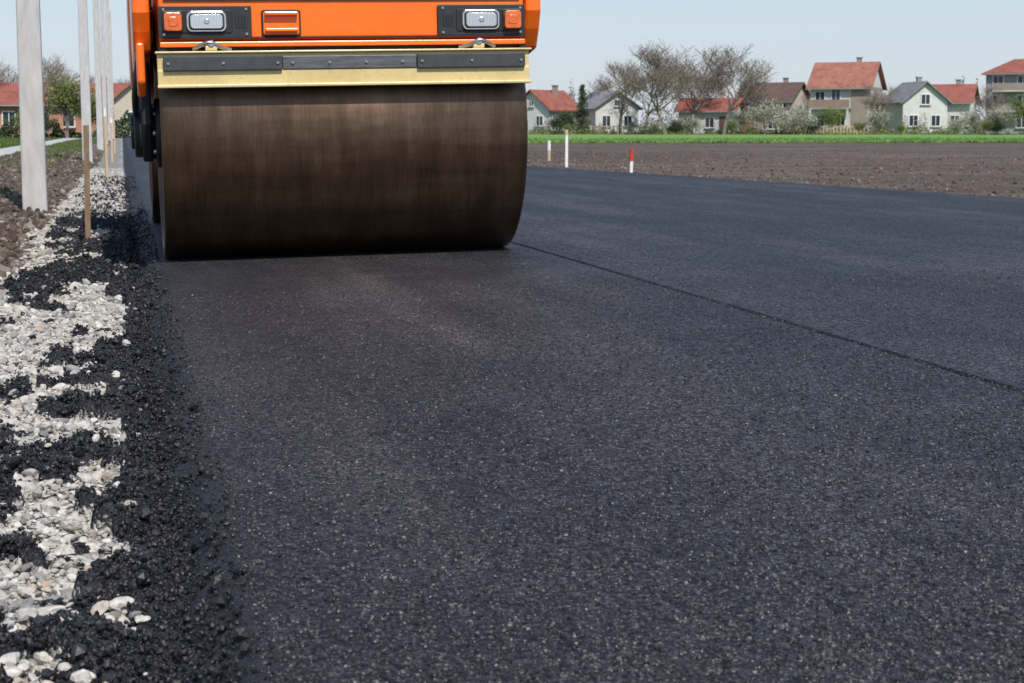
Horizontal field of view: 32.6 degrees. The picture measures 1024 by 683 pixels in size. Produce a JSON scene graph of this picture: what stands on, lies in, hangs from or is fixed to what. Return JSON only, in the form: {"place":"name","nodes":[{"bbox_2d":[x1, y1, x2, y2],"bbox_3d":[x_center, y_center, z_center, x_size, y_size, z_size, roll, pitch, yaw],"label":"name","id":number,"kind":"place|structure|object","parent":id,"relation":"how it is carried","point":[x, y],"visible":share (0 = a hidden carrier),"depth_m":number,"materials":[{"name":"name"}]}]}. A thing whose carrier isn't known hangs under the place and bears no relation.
{"place":"outdoors","nodes":[
{"label":"outdoors","id":0,"kind":"place"},
{"bbox_2d":[0,136,62,148],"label":"grass","id":1,"kind":"structure","parent":0,"point":[6,142],"depth_m":88.81,"materials":[{"name":"plant"}]},
{"bbox_2d":[0,138,77,155],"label":"path","id":2,"kind":"structure","parent":0,"point":[8,150],"depth_m":63.76,"materials":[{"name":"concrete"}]},
{"bbox_2d":[0,138,96,193],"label":"grass","id":3,"kind":"structure","parent":0,"point":[75,144],"depth_m":48.05,"materials":[{"name":"green plant"}]},
{"bbox_2d":[0,137,113,289],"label":"dirt verge","id":4,"kind":"structure","parent":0,"point":[94,147],"depth_m":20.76,"materials":[{"name":"soil"}]},
{"bbox_2d":[0,297,150,682],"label":"gravel","id":5,"kind":"structure","parent":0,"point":[65,517],"depth_m":3.22,"materials":[{"name":"white gravel"}]},
{"bbox_2d":[63,107,96,133],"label":"walls","id":6,"kind":"structure","parent":0,"point":[78,126],"depth_m":148.52,"materials":[{"name":"paint"}]},
{"bbox_2d":[67,83,128,100],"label":"roof","id":7,"kind":"structure","parent":6,"relation":"on","point":[118,88],"depth_m":151.56,"materials":[{"name":"red tile"}]},
{"bbox_2d":[84,138,126,212],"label":"gravel shoulder","id":8,"kind":"object","parent":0,"point":[117,157],"visible":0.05,"depth_m":39.56},
{"bbox_2d":[16,0,47,211],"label":"utility pole","id":9,"kind":"object","parent":8,"relation":"on","point":[32,124],"depth_m":13.70,"materials":[{"name":"concrete"}]},
{"bbox_2d":[0,167,134,317],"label":"gravel","id":10,"kind":"structure","parent":8,"relation":"on","point":[87,289],"depth_m":9.01,"materials":[{"name":"grey gravel"}]},
{"bbox_2d":[78,0,92,161],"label":"utility pole","id":11,"kind":"object","parent":8,"relation":"on","point":[84,67],"depth_m":33.57,"materials":[{"name":"concrete"}]},
{"bbox_2d":[83,125,90,238],"bbox_3d":[-2.448,-0.844,10.082,0.033,0.800,0.022,-1,7,-14],"label":"wooden stake","id":12,"kind":"object","parent":8,"relation":"on","point":[87,181],"visible":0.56,"depth_m":10.06,"materials":[{"name":"brown wood"}]},
{"bbox_2d":[93,0,103,149],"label":"utility pole","id":13,"kind":"object","parent":8,"relation":"on","point":[99,119],"depth_m":53.48,"materials":[{"name":"concrete"}]},
{"bbox_2d":[100,0,107,143],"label":"utility pole","id":14,"kind":"object","parent":8,"relation":"on","point":[104,92],"visible":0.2,"depth_m":73.30,"materials":[{"name":"concrete"}]},
{"bbox_2d":[103,108,107,178],"bbox_3d":[-5.352,-2.549,23.050,0.037,1.050,0.026,-6,9,-37],"label":"wooden stake","id":15,"kind":"object","parent":8,"relation":"on","point":[105,142],"visible":0.77,"depth_m":23.03,"materials":[{"name":"brown wood"}]},
{"bbox_2d":[105,0,110,140],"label":"utility pole","id":16,"kind":"object","parent":8,"relation":"on","point":[108,65],"visible":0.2,"depth_m":93.23,"materials":[{"name":"concrete"}]},
{"bbox_2d":[108,0,113,138],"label":"utility pole","id":17,"kind":"object","parent":8,"relation":"on","point":[110,69],"visible":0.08,"depth_m":113.13,"materials":[{"name":"concrete"}]},
{"bbox_2d":[109,10,113,120],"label":"utility pole","id":18,"kind":"object","parent":8,"relation":"on","point":[111,61],"visible":0.51,"depth_m":132.94,"materials":[{"name":"concrete"}]},
{"bbox_2d":[110,118,112,161],"bbox_3d":[-8.204,-4.082,35.849,0.042,1.000,0.030,-3,7,-21],"label":"wooden stake","id":19,"kind":"object","parent":8,"relation":"on","point":[111,136],"visible":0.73,"depth_m":35.83,"materials":[{"name":"brown wood"}]},
{"bbox_2d":[115,137,145,217],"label":"asphalt edge","id":20,"kind":"object","parent":8,"relation":"on","point":[126,161],"visible":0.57,"depth_m":22.56,"materials":[{"name":"grey asphalt"}]},
{"bbox_2d":[0,175,274,682],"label":"asphalt crumbs","id":21,"kind":"object","parent":8,"relation":"on","point":[37,629],"visible":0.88,"depth_m":3.20,"materials":[{"name":"black asphalt"}]},
{"bbox_2d":[0,212,280,682],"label":"asphalt edge","id":22,"kind":"object","parent":8,"relation":"on","point":[100,513],"visible":0.4,"depth_m":2.94,"materials":[{"name":"black asphalt"}]},
{"bbox_2d":[0,0,1023,128],"label":"sky","id":23,"kind":"structure","parent":0,"point":[936,41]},
{"bbox_2d":[125,136,1023,682],"bbox_3d":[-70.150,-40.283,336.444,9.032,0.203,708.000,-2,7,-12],"label":"road","id":24,"kind":"structure","parent":0,"point":[589,224],"depth_m":3.92,"materials":[{"name":"black asphalt"}]},
{"bbox_2d":[127,0,540,257],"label":"road roller","id":25,"kind":"object","parent":24,"relation":"on","point":[266,127],"visible":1,"depth_m":7.73,"materials":[{"name":"metal"}]},
{"bbox_2d":[169,268,1023,682],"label":"asphalt aggregate","id":26,"kind":"object","parent":24,"relation":"on","point":[961,624],"visible":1,"depth_m":2.61,"materials":[{"name":"black asphalt"}]},
{"bbox_2d":[527,142,1023,197],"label":"ploughed field","id":27,"kind":"structure","parent":0,"point":[539,149],"depth_m":37.95,"materials":[{"name":"soil"}]},
{"bbox_2d":[528,134,1023,142],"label":"crop field","id":28,"kind":"structure","parent":0,"point":[646,136],"depth_m":142.28,"materials":[{"name":"green plant"}]},
{"bbox_2d":[547,110,578,133],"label":"dark shrub","id":29,"kind":"object","parent":28,"relation":"on","point":[566,118],"visible":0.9,"depth_m":185.95,"materials":[{"name":"green plant"}]},
{"bbox_2d":[589,125,651,133],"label":"garden fence","id":30,"kind":"object","parent":28,"relation":"on","point":[607,126],"visible":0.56,"depth_m":189.15,"materials":[{"name":"grey paint"}]},
{"bbox_2d":[625,118,639,133],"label":"blossoming tree","id":31,"kind":"object","parent":28,"relation":"on","point":[631,126],"visible":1,"depth_m":186.24,"materials":[{"name":"plant"}]},
{"bbox_2d":[666,120,683,134],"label":"dark shrub","id":32,"kind":"object","parent":28,"relation":"on","point":[675,127],"visible":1,"depth_m":184.20,"materials":[{"name":"green plant"}]},
{"bbox_2d":[667,117,689,134],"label":"blossoming tree","id":33,"kind":"object","parent":28,"relation":"on","point":[678,123],"visible":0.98,"depth_m":184.47,"materials":[{"name":"plant"}]},
{"bbox_2d":[684,114,707,134],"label":"blossoming tree","id":34,"kind":"object","parent":28,"relation":"on","point":[695,124],"visible":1,"depth_m":183.50,"materials":[{"name":"plant"}]},
{"bbox_2d":[726,119,738,134],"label":"leafy tree","id":35,"kind":"object","parent":28,"relation":"on","point":[733,124],"visible":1,"depth_m":180.91,"materials":[{"name":"green plant"}]},
{"bbox_2d":[722,108,756,132],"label":"blossoming tree","id":36,"kind":"object","parent":28,"relation":"on","point":[742,117],"visible":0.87,"depth_m":186.27,"materials":[{"name":"plant"}]},
{"bbox_2d":[745,101,782,134],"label":"blossoming tree","id":37,"kind":"object","parent":28,"relation":"on","point":[760,114],"visible":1,"depth_m":182.53,"materials":[{"name":"white plant"}]},
{"bbox_2d":[756,97,791,133],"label":"blossoming tree","id":38,"kind":"object","parent":28,"relation":"on","point":[777,109],"visible":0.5,"depth_m":185.07,"materials":[{"name":"plant"}]},
{"bbox_2d":[528,137,1023,142],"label":"crop plants","id":39,"kind":"object","parent":28,"relation":"on","point":[748,140],"visible":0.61,"depth_m":89.33,"materials":[{"name":"green plant"}]},
{"bbox_2d":[770,109,793,134],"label":"blossoming tree","id":40,"kind":"object","parent":28,"relation":"on","point":[784,117],"visible":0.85,"depth_m":183.52,"materials":[{"name":"plant"}]},
{"bbox_2d":[779,111,808,134],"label":"blossoming tree","id":41,"kind":"object","parent":28,"relation":"on","point":[795,121],"visible":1,"depth_m":181.72,"materials":[{"name":"plant"}]},
{"bbox_2d":[787,101,819,134],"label":"blossoming tree","id":42,"kind":"object","parent":28,"relation":"on","point":[808,121],"visible":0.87,"depth_m":183.36,"materials":[{"name":"plant"}]},
{"bbox_2d":[801,119,822,131],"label":"dark shrub","id":43,"kind":"object","parent":28,"relation":"on","point":[818,124],"visible":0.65,"depth_m":185.12,"materials":[{"name":"green plant"}]},
{"bbox_2d":[788,125,868,134],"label":"garden fence","id":44,"kind":"object","parent":28,"relation":"on","point":[840,126],"visible":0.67,"depth_m":185.36,"materials":[{"name":"grey paint"}]},
{"bbox_2d":[819,105,847,134],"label":"leafy tree","id":45,"kind":"object","parent":28,"relation":"on","point":[831,118],"visible":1,"depth_m":178.69,"materials":[{"name":"green plant"}]},
{"bbox_2d":[851,122,866,134],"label":"leafy tree","id":46,"kind":"object","parent":28,"relation":"on","point":[858,127],"visible":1,"depth_m":181.19,"materials":[{"name":"green plant"}]},
{"bbox_2d":[863,107,893,134],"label":"blossoming tree","id":47,"kind":"object","parent":28,"relation":"on","point":[878,118],"visible":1,"depth_m":180.26,"materials":[{"name":"white plant"}]},
{"bbox_2d":[944,115,966,134],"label":"blossoming tree","id":48,"kind":"object","parent":28,"relation":"on","point":[958,121],"visible":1,"depth_m":178.61,"materials":[{"name":"plant"}]},
{"bbox_2d":[960,107,989,134],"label":"blossoming tree","id":49,"kind":"object","parent":28,"relation":"on","point":[974,120],"visible":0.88,"depth_m":181.67,"materials":[{"name":"plant"}]},
{"bbox_2d":[980,119,995,134],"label":"leafy tree","id":50,"kind":"object","parent":28,"relation":"on","point":[987,125],"visible":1,"depth_m":176.11,"materials":[{"name":"green plant"}]},
{"bbox_2d":[988,117,1007,134],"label":"dark shrub","id":51,"kind":"object","parent":28,"relation":"on","point":[998,126],"visible":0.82,"depth_m":177.35,"materials":[{"name":"green plant"}]},
{"bbox_2d":[984,104,1023,134],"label":"blossoming tree","id":52,"kind":"object","parent":28,"relation":"on","point":[1000,115],"visible":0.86,"depth_m":179.42,"materials":[{"name":"white plant"}]},
{"bbox_2d":[1004,94,1023,122],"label":"leafy tree","id":53,"kind":"object","parent":28,"relation":"on","point":[1020,108],"visible":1,"depth_m":174.50,"materials":[{"name":"green plant"}]},
{"bbox_2d":[641,129,1017,142],"bbox_3d":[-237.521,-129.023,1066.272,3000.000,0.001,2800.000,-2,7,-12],"label":"ground","id":54,"kind":"structure","parent":0,"point":[900,142],"depth_m":96.14,"materials":[{"name":"plant"}]},
{"bbox_2d":[0,58,15,84],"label":"bare tree","id":55,"kind":"object","parent":54,"relation":"on","point":[3,72],"visible":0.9,"depth_m":141.54,"materials":[{"name":"plant"}]},
{"bbox_2d":[0,66,16,81],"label":"bare tree","id":56,"kind":"object","parent":54,"relation":"on","point":[12,80],"visible":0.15,"depth_m":157.09,"materials":[{"name":"plant"}]},
{"bbox_2d":[0,106,63,136],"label":"walls","id":57,"kind":"structure","parent":54,"relation":"on","point":[7,108],"depth_m":140.71,"materials":[{"name":"paint"}]},
{"bbox_2d":[0,82,59,104],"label":"roof","id":58,"kind":"structure","parent":57,"relation":"on","point":[9,93],"depth_m":140.99,"materials":[{"name":"red tile"}]},
{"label":"sill","id":59,"kind":"object","parent":57,"relation":"attached to","visible":0},
{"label":"rail","id":60,"kind":"object","parent":59,"relation":"on","visible":0},
{"bbox_2d":[3,112,14,125],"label":"glass","id":61,"kind":"object","parent":60,"relation":"on","point":[5,115],"visible":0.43,"depth_m":139.69,"materials":[{"name":"grey"}]},
{"bbox_2d":[14,110,63,132],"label":"dark shrub","id":62,"kind":"object","parent":54,"relation":"on","point":[50,123],"visible":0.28,"depth_m":124.79,"materials":[{"name":"green plant"}]},
{"bbox_2d":[42,53,79,134],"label":"bare tree","id":63,"kind":"object","parent":54,"relation":"on","point":[49,72],"visible":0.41,"depth_m":133.58,"materials":[{"name":"plant"}]},
{"bbox_2d":[0,108,130,137],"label":"hedge","id":64,"kind":"object","parent":54,"relation":"on","point":[7,129],"visible":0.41,"depth_m":126.35,"materials":[{"name":"green plant"}]},
{"bbox_2d":[43,68,95,137],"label":"leafy tree","id":65,"kind":"object","parent":54,"relation":"on","point":[68,97],"visible":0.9,"depth_m":124.68,"materials":[{"name":"green plant"}]},
{"bbox_2d":[69,95,112,125],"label":"leafy tree","id":66,"kind":"object","parent":54,"relation":"on","point":[93,117],"visible":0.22,"depth_m":128.78,"materials":[{"name":"green plant"}]},
{"bbox_2d":[114,86,131,136],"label":"walls","id":67,"kind":"structure","parent":54,"relation":"on","point":[122,102],"depth_m":142.26,"materials":[{"name":"beige paint"}]},
{"bbox_2d":[13,72,983,131],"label":"distant trees","id":68,"kind":"object","parent":54,"relation":"on","point":[668,113],"visible":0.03,"depth_m":414.58,"materials":[{"name":"brown plant"}]},
{"bbox_2d":[547,141,550,160],"bbox_3d":[0.798,-4.084,37.854,0.062,0.520,0.044,-5,9,-36],"label":"marker stake","id":69,"kind":"object","parent":54,"relation":"on","point":[548,150],"visible":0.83,"depth_m":37.83,"materials":[{"name":"brown wood"}]},
{"bbox_2d":[526,92,578,133],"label":"walls","id":70,"kind":"structure","parent":54,"relation":"on","point":[539,108],"depth_m":195.34,"materials":[{"name":"white paint"}]},
{"bbox_2d":[526,89,578,111],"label":"roof","id":71,"kind":"structure","parent":70,"relation":"on","point":[550,101],"depth_m":196.76,"materials":[{"name":"red tile"}]},
{"bbox_2d":[565,130,567,166],"bbox_3d":[0.960,-3.353,30.860,0.052,0.760,0.037,-2,7,-16],"label":"marker stake","id":72,"kind":"object","parent":54,"relation":"on","point":[566,148],"visible":0.77,"depth_m":30.84,"materials":[{"name":"white paint"}]},
{"bbox_2d":[572,84,591,133],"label":"conifer tree","id":73,"kind":"object","parent":54,"relation":"on","point":[581,104],"visible":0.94,"depth_m":189.94,"materials":[{"name":"green plant"}]},
{"bbox_2d":[585,78,613,98],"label":"bare tree","id":74,"kind":"object","parent":54,"relation":"on","point":[595,90],"visible":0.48,"depth_m":201.88,"materials":[{"name":"plant"}]},
{"bbox_2d":[579,93,637,133],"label":"walls","id":75,"kind":"structure","parent":54,"relation":"on","point":[606,107],"depth_m":196.68,"materials":[{"name":"white paint"}]},
{"bbox_2d":[578,91,643,109],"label":"roof","id":76,"kind":"structure","parent":75,"relation":"on","point":[597,100],"depth_m":197.42,"materials":[{"name":"grey tile"}]},
{"bbox_2d":[595,56,654,133],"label":"bare tree","id":77,"kind":"object","parent":54,"relation":"on","point":[627,88],"visible":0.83,"depth_m":186.62,"materials":[{"name":"plant"}]},
{"bbox_2d":[629,149,633,172],"bbox_3d":[1.762,-2.615,25.868,0.047,0.460,0.033,-1,7,-21],"label":"marker stake","id":78,"kind":"object","parent":54,"relation":"on","point":[631,161],"visible":0.77,"depth_m":25.85,"materials":[{"name":"white paint"}]},
{"bbox_2d":[612,58,686,131],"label":"bare tree","id":79,"kind":"object","parent":54,"relation":"on","point":[648,113],"visible":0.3,"depth_m":195.25,"materials":[{"name":"plant"}]},
{"bbox_2d":[623,38,706,134],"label":"bare tree","id":80,"kind":"object","parent":54,"relation":"on","point":[656,63],"visible":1,"depth_m":180.91,"materials":[{"name":"plant"}]},
{"bbox_2d":[661,60,733,102],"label":"bare tree","id":81,"kind":"object","parent":54,"relation":"on","point":[688,93],"visible":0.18,"depth_m":199.91,"materials":[{"name":"plant"}]},
{"bbox_2d":[665,51,737,133],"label":"bare tree","id":82,"kind":"object","parent":54,"relation":"on","point":[710,78],"visible":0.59,"depth_m":192.79,"materials":[{"name":"plant"}]},
{"bbox_2d":[678,106,741,133],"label":"walls","id":83,"kind":"structure","parent":54,"relation":"on","point":[703,115],"depth_m":194.35,"materials":[{"name":"white paint"}]},
{"bbox_2d":[674,98,745,111],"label":"roof","id":84,"kind":"structure","parent":83,"relation":"on","point":[715,104],"depth_m":195.32,"materials":[{"name":"red tile"}]},
{"bbox_2d":[694,42,778,134],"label":"bare tree","id":85,"kind":"object","parent":54,"relation":"on","point":[728,72],"visible":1,"depth_m":184.55,"materials":[{"name":"plant"}]},
{"bbox_2d":[730,75,771,106],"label":"bare tree","id":86,"kind":"object","parent":54,"relation":"on","point":[755,96],"visible":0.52,"depth_m":200.40,"materials":[{"name":"brown plant"}]},
{"bbox_2d":[741,106,760,133],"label":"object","id":87,"kind":"structure","parent":54,"relation":"on","point":[746,125],"depth_m":198.80,"materials":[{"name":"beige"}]},
{"bbox_2d":[741,117,753,133],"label":"door","id":88,"kind":"structure","parent":87,"relation":"in","point":[744,128],"depth_m":198.83,"materials":[{"name":"brown wood"}]},
{"bbox_2d":[528,117,1023,134],"bbox_3d":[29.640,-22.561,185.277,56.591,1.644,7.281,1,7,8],"label":"hedge","id":89,"kind":"object","parent":54,"relation":"on","point":[799,131],"visible":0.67,"depth_m":185.35,"materials":[{"name":"green plant"}]},
{"bbox_2d":[528,103,1023,134],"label":"bramble thicket","id":90,"kind":"object","parent":54,"relation":"on","point":[738,129],"visible":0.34,"depth_m":190.15,"materials":[{"name":"green plant"}]},
{"bbox_2d":[751,87,808,133],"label":"walls","id":91,"kind":"structure","parent":54,"relation":"on","point":[798,98],"depth_m":205.12,"materials":[{"name":"beige paint"}]},
{"bbox_2d":[734,82,809,101],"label":"roof","id":92,"kind":"structure","parent":91,"relation":"on","point":[785,91],"depth_m":205.41,"materials":[{"name":"brown tile"}]},
{"bbox_2d":[810,71,882,131],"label":"walls","id":93,"kind":"structure","parent":54,"relation":"on","point":[845,93],"depth_m":195.20,"materials":[{"name":"white beige-grey plaster"}]},
{"bbox_2d":[808,99,848,107],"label":"balcony rail","id":94,"kind":"object","parent":93,"relation":"attached to","point":[840,103],"visible":0.93,"depth_m":193.98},
{"bbox_2d":[806,62,886,89],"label":"roof","id":95,"kind":"structure","parent":93,"relation":"on","point":[826,75],"depth_m":195.65,"materials":[{"name":"red tile"}]},
{"bbox_2d":[851,89,868,132],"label":"brown cladding","id":96,"kind":"structure","parent":93,"relation":"attached to","point":[857,112],"depth_m":193.79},
{"bbox_2d":[868,87,882,130],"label":"brown gable wall","id":97,"kind":"structure","parent":93,"relation":"attached to","point":[877,89],"depth_m":196.05,"materials":[{"name":"paint"}]},
{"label":"sill","id":98,"kind":"object","parent":93,"relation":"attached to","visible":0},
{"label":"rail","id":99,"kind":"object","parent":98,"relation":"on","visible":0},
{"bbox_2d":[832,89,839,98],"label":"glass","id":100,"kind":"object","parent":99,"relation":"on","point":[836,93],"visible":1,"depth_m":194.72,"materials":[{"name":"grey"}]},
{"bbox_2d":[858,82,899,126],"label":"bare tree","id":101,"kind":"object","parent":54,"relation":"on","point":[873,100],"visible":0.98,"depth_m":189.09,"materials":[{"name":"plant"}]},
{"bbox_2d":[881,83,947,133],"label":"walls","id":102,"kind":"structure","parent":54,"relation":"on","point":[910,105],"depth_m":189.98,"materials":[{"name":"white paint"}]},
{"bbox_2d":[878,81,952,104],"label":"roof","id":103,"kind":"structure","parent":102,"relation":"on","point":[908,89],"depth_m":191.13,"materials":[{"name":"grey tile"}]},
{"bbox_2d":[947,97,975,133],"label":"walls","id":104,"kind":"structure","parent":54,"relation":"on","point":[954,109],"depth_m":193.16,"materials":[{"name":"white paint"}]},
{"bbox_2d":[932,84,979,104],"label":"roof","id":105,"kind":"structure","parent":104,"relation":"on","point":[960,93],"depth_m":194.35,"materials":[{"name":"red tile"}]},
{"bbox_2d":[974,84,1006,131],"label":"bare tree","id":106,"kind":"object","parent":54,"relation":"on","point":[982,103],"visible":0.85,"depth_m":195.91,"materials":[{"name":"plant"}]},
{"bbox_2d":[984,74,1023,133],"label":"walls","id":107,"kind":"structure","parent":54,"relation":"on","point":[1010,78],"depth_m":200.33,"materials":[{"name":"grey paint"}]},
{"bbox_2d":[981,59,1023,73],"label":"roof","id":108,"kind":"structure","parent":107,"relation":"on","point":[1013,66],"depth_m":201.10,"materials":[{"name":"red tile"}]},
{"bbox_2d":[992,83,1023,89],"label":"balcony rail","id":109,"kind":"object","parent":107,"relation":"attached to","point":[1011,86],"visible":1,"depth_m":199.04,"materials":[{"name":"paint"}]},
{"bbox_2d":[992,103,1023,110],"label":"balcony rail","id":110,"kind":"object","parent":107,"relation":"attached to","point":[1000,107],"visible":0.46,"depth_m":199.52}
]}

